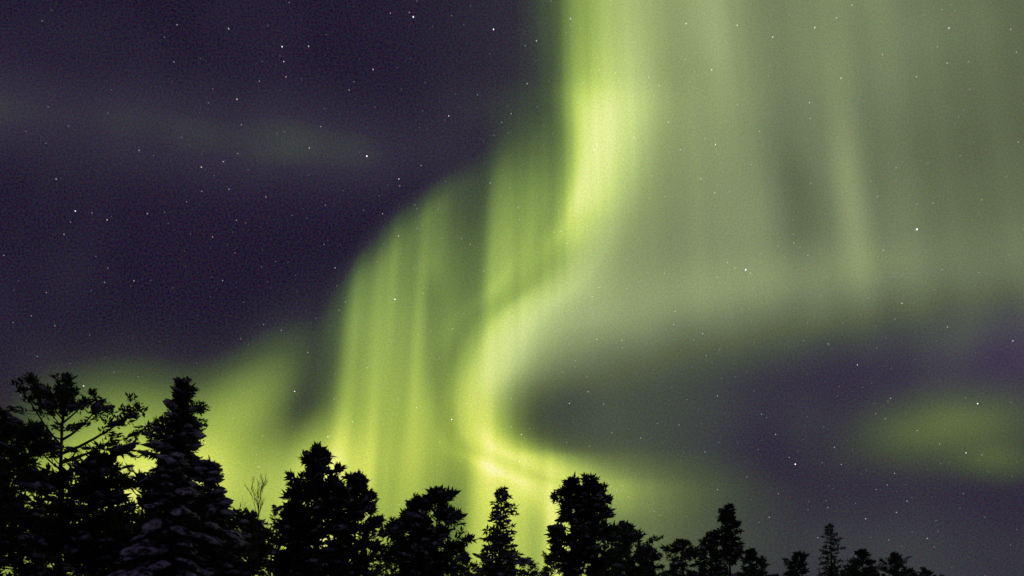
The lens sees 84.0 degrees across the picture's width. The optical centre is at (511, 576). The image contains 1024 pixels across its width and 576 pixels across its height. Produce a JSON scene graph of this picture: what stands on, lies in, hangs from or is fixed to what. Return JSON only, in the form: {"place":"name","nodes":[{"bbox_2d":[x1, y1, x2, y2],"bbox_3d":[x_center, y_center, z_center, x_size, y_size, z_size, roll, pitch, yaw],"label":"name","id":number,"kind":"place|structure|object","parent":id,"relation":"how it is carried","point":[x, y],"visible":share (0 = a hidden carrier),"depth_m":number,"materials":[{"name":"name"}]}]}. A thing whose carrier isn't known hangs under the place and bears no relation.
{"place":"outdoors","nodes":[
{"label":"outdoors","id":0,"kind":"place"},
{"bbox_2d":[0,0,1023,575],"label":"sky","id":1,"kind":"structure","parent":0,"point":[695,258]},
{"bbox_3d":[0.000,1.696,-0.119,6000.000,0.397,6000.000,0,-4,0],"label":"snowy ground","id":2,"kind":"structure","parent":0,"visible":0},
{"bbox_2d":[0,448,38,558],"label":"pine tree","id":3,"kind":"object","parent":2,"relation":"on","point":[2,520],"visible":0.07,"depth_m":33.15,"materials":[{"name":"black plant"}]},
{"bbox_2d":[9,491,56,574],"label":"narrow tree","id":4,"kind":"object","parent":2,"relation":"on","point":[38,498],"visible":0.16,"depth_m":31.19,"materials":[{"name":"black plant"}]},
{"bbox_2d":[0,407,71,575],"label":"pine tree","id":5,"kind":"object","parent":2,"relation":"on","point":[8,426],"visible":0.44,"depth_m":29.41,"materials":[{"name":"black plant"}]},
{"bbox_2d":[43,496,83,575],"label":"pine tree","id":6,"kind":"object","parent":2,"relation":"on","point":[65,561],"visible":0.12,"depth_m":39.48,"materials":[{"name":"black plant"}]},
{"bbox_2d":[0,371,151,575],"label":"pine tree","id":7,"kind":"object","parent":2,"relation":"on","point":[62,399],"visible":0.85,"depth_m":27.50,"materials":[{"name":"black plant"}]},
{"bbox_2d":[67,481,97,575],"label":"narrow tree","id":8,"kind":"object","parent":2,"relation":"on","point":[82,521],"visible":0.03,"depth_m":49.15,"materials":[{"name":"black plant"}]},
{"bbox_2d":[44,446,135,575],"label":"pine tree","id":9,"kind":"object","parent":2,"relation":"on","point":[112,540],"visible":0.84,"depth_m":27.86,"materials":[{"name":"black plant"}]},
{"bbox_2d":[76,507,140,569],"bbox_3d":[-24.077,-0.067,34.596,4.124,8.962,4.416,0,-4,0],"label":"pine tree","id":10,"kind":"object","parent":2,"relation":"on","point":[105,510],"visible":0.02,"depth_m":34.28,"materials":[{"name":"black plant"}]},
{"bbox_2d":[97,469,159,575],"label":"pine tree","id":11,"kind":"object","parent":2,"relation":"on","point":[142,499],"visible":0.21,"depth_m":33.33,"materials":[{"name":"black plant"}]},
{"bbox_2d":[131,376,219,568],"bbox_3d":[-17.277,-3.279,29.699,4.283,14.688,4.606,4,-5,-43],"label":"narrow tree","id":12,"kind":"object","parent":2,"relation":"on","point":[186,435],"visible":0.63,"depth_m":29.57,"materials":[{"name":"black plant"}]},
{"bbox_2d":[107,451,244,575],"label":"spruce tree","id":13,"kind":"object","parent":2,"relation":"on","point":[161,534],"visible":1,"depth_m":22.22,"materials":[{"name":"black plant"}]},
{"bbox_2d":[141,523,227,570],"bbox_3d":[-17.815,-0.182,31.017,4.074,8.691,3.972,0,-4,0],"label":"pine tree","id":14,"kind":"object","parent":2,"relation":"on","point":[204,551],"visible":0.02,"depth_m":30.85,"materials":[{"name":"black plant"}]},
{"bbox_2d":[179,455,252,575],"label":"narrow tree","id":15,"kind":"object","parent":2,"relation":"on","point":[215,498],"visible":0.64,"depth_m":26.94,"materials":[{"name":"black plant"}]},
{"bbox_2d":[184,504,247,569],"bbox_3d":[-21.282,-0.417,40.687,4.571,10.508,6.005,3,-5,-38],"label":"pine tree","id":16,"kind":"object","parent":2,"relation":"on","point":[239,509],"visible":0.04,"depth_m":41.69,"materials":[{"name":"black plant"}]},
{"bbox_2d":[219,530,257,574],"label":"pine tree","id":17,"kind":"object","parent":2,"relation":"on","point":[244,558],"visible":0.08,"depth_m":46.73,"materials":[{"name":"black plant"}]},
{"bbox_2d":[219,508,279,575],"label":"pine tree","id":18,"kind":"object","parent":2,"relation":"on","point":[244,566],"visible":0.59,"depth_m":38.11,"materials":[{"name":"black plant"}]},
{"bbox_2d":[242,474,267,575],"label":"bare tree","id":19,"kind":"object","parent":2,"relation":"on","point":[258,503],"visible":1,"depth_m":21.28,"materials":[{"name":"brown plant"}]},
{"bbox_2d":[249,533,265,575],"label":"pine tree","id":20,"kind":"object","parent":2,"relation":"on","point":[260,567],"visible":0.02,"depth_m":55.30,"materials":[{"name":"black plant"}]},
{"bbox_2d":[259,504,285,575],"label":"narrow tree","id":21,"kind":"object","parent":2,"relation":"on","point":[275,510],"visible":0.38,"depth_m":51.06,"materials":[{"name":"black plant"}]},
{"bbox_2d":[247,501,311,575],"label":"pine tree","id":22,"kind":"object","parent":2,"relation":"on","point":[284,537],"visible":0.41,"depth_m":36.37,"materials":[{"name":"black plant"}]},
{"bbox_2d":[267,441,364,575],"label":"pine tree","id":23,"kind":"object","parent":2,"relation":"on","point":[310,488],"visible":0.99,"depth_m":35.97,"materials":[{"name":"black plant"}]},
{"bbox_2d":[302,499,336,556],"bbox_3d":[-19.657,-1.166,60.175,6.011,14.723,5.686,4,-6,-43],"label":"pine tree","id":24,"kind":"object","parent":2,"relation":"on","point":[322,544],"visible":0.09,"depth_m":59.31,"materials":[{"name":"black plant"}]},
{"bbox_2d":[326,468,405,575],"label":"pine tree","id":25,"kind":"object","parent":2,"relation":"on","point":[356,483],"visible":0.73,"depth_m":38.42,"materials":[{"name":"black plant"}]},
{"bbox_2d":[351,531,383,575],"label":"pine tree","id":26,"kind":"object","parent":2,"relation":"on","point":[376,573],"visible":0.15,"depth_m":70.62,"materials":[{"name":"black plant"}]},
{"bbox_2d":[371,563,384,575],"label":"pine tree","id":27,"kind":"object","parent":2,"relation":"on","point":[377,565],"visible":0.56,"depth_m":99.09,"materials":[{"name":"black plant"}]},
{"bbox_2d":[372,542,392,575],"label":"narrow tree","id":28,"kind":"object","parent":2,"relation":"on","point":[383,566],"visible":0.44,"depth_m":88.07,"materials":[{"name":"black plant"}]},
{"bbox_2d":[377,516,408,575],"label":"pine tree","id":29,"kind":"object","parent":2,"relation":"on","point":[396,563],"visible":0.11,"depth_m":50.67,"materials":[{"name":"black plant"}]},
{"bbox_2d":[387,550,398,575],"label":"pine tree","id":30,"kind":"object","parent":2,"relation":"on","point":[393,570],"visible":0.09,"depth_m":94.60,"materials":[{"name":"black plant"}]},
{"bbox_2d":[376,497,457,575],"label":"pine tree","id":31,"kind":"object","parent":2,"relation":"on","point":[403,540],"visible":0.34,"depth_m":42.29,"materials":[{"name":"black plant"}]},
{"bbox_2d":[398,518,447,575],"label":"pine tree","id":32,"kind":"object","parent":2,"relation":"on","point":[411,556],"visible":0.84,"depth_m":40.62,"materials":[{"name":"black plant"}]},
{"bbox_2d":[405,484,477,575],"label":"pine tree","id":33,"kind":"object","parent":2,"relation":"on","point":[438,499],"visible":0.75,"depth_m":42.66,"materials":[{"name":"black plant"}]},
{"bbox_2d":[451,540,479,575],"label":"pine tree","id":34,"kind":"object","parent":2,"relation":"on","point":[461,555],"visible":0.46,"depth_m":79.66,"materials":[{"name":"black plant"}]},
{"bbox_2d":[459,553,476,574],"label":"pine tree","id":35,"kind":"object","parent":2,"relation":"on","point":[472,568],"visible":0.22,"depth_m":84.91,"materials":[{"name":"black plant"}]},
{"bbox_2d":[472,548,487,572],"bbox_3d":[-3.285,1.362,64.220,2.907,10.245,3.550,3,-5,-35],"label":"narrow tree","id":36,"kind":"object","parent":2,"relation":"on","point":[478,556],"visible":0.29,"depth_m":64.13,"materials":[{"name":"black plant"}]},
{"bbox_2d":[482,535,518,565],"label":"pine tree","id":37,"kind":"object","parent":2,"relation":"on","point":[514,550],"visible":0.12,"depth_m":72.89,"materials":[{"name":"black plant"}]},
{"bbox_2d":[472,486,531,575],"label":"narrow tree","id":38,"kind":"object","parent":2,"relation":"on","point":[504,568],"visible":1,"depth_m":45.79,"materials":[{"name":"black plant"}]},
{"bbox_2d":[517,557,539,575],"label":"pine tree","id":39,"kind":"object","parent":2,"relation":"on","point":[532,566],"visible":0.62,"depth_m":112.83,"materials":[{"name":"black plant"}]},
{"bbox_2d":[538,550,561,575],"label":"pine tree","id":40,"kind":"object","parent":2,"relation":"on","point":[546,570],"visible":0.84,"depth_m":88.84,"materials":[{"name":"black plant"}]},
{"bbox_2d":[543,472,596,575],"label":"pine tree","id":41,"kind":"object","parent":2,"relation":"on","point":[569,501],"visible":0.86,"depth_m":45.74,"materials":[{"name":"black plant"}]},
{"bbox_2d":[562,472,638,575],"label":"pine tree","id":42,"kind":"object","parent":2,"relation":"on","point":[596,496],"visible":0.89,"depth_m":45.19,"materials":[{"name":"black plant"}]},
{"bbox_2d":[603,545,627,575],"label":"pine tree","id":43,"kind":"object","parent":2,"relation":"on","point":[607,573],"visible":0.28,"depth_m":54.13,"materials":[{"name":"black plant"}]},
{"bbox_2d":[624,544,651,575],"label":"pine tree","id":44,"kind":"object","parent":2,"relation":"on","point":[645,564],"visible":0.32,"depth_m":70.28,"materials":[{"name":"black plant"}]},
{"bbox_2d":[607,519,671,575],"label":"pine tree","id":45,"kind":"object","parent":2,"relation":"on","point":[630,570],"visible":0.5,"depth_m":58.74,"materials":[{"name":"black plant"}]},
{"bbox_2d":[637,544,666,575],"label":"pine tree","id":46,"kind":"object","parent":2,"relation":"on","point":[654,556],"visible":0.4,"depth_m":71.24,"materials":[{"name":"black plant"}]},
{"bbox_2d":[659,538,700,575],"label":"pine tree","id":47,"kind":"object","parent":2,"relation":"on","point":[678,545],"visible":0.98,"depth_m":71.91,"materials":[{"name":"black plant"}]},
{"bbox_2d":[693,530,736,575],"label":"pine tree","id":48,"kind":"object","parent":2,"relation":"on","point":[710,547],"visible":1,"depth_m":65.02,"materials":[{"name":"black plant"}]},
{"bbox_2d":[713,502,745,575],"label":"pine tree","id":49,"kind":"object","parent":2,"relation":"on","point":[726,517],"visible":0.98,"depth_m":64.99,"materials":[{"name":"black plant"}]},
{"bbox_2d":[736,547,769,575],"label":"pine tree","id":50,"kind":"object","parent":2,"relation":"on","point":[750,557],"visible":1,"depth_m":74.85,"materials":[{"name":"black plant"}]},
{"bbox_2d":[782,551,809,575],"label":"pine tree","id":51,"kind":"object","parent":2,"relation":"on","point":[800,564],"visible":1,"depth_m":77.65,"materials":[{"name":"black plant"}]},
{"bbox_2d":[816,523,846,575],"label":"narrow tree","id":52,"kind":"object","parent":2,"relation":"on","point":[829,527],"visible":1,"depth_m":70.39,"materials":[{"name":"black plant"}]},
{"bbox_2d":[834,564,865,575],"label":"pine tree","id":53,"kind":"object","parent":2,"relation":"on","point":[847,571],"visible":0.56,"depth_m":76.81,"materials":[{"name":"black plant"}]},
{"bbox_2d":[845,548,882,575],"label":"pine tree","id":54,"kind":"object","parent":2,"relation":"on","point":[862,556],"visible":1,"depth_m":73.79,"materials":[{"name":"black plant"}]},
{"bbox_2d":[878,550,911,575],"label":"pine tree","id":55,"kind":"object","parent":2,"relation":"on","point":[895,561],"visible":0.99,"depth_m":78.84,"materials":[{"name":"black plant"}]},
{"bbox_2d":[908,567,918,575],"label":"pine tree","id":56,"kind":"object","parent":2,"relation":"on","point":[912,572],"visible":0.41,"depth_m":140.27,"materials":[{"name":"black plant"}]},
{"bbox_2d":[908,568,944,575],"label":"pine tree","id":57,"kind":"object","parent":2,"relation":"on","point":[928,572],"visible":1,"depth_m":108.83,"materials":[{"name":"black plant"}]}
]}

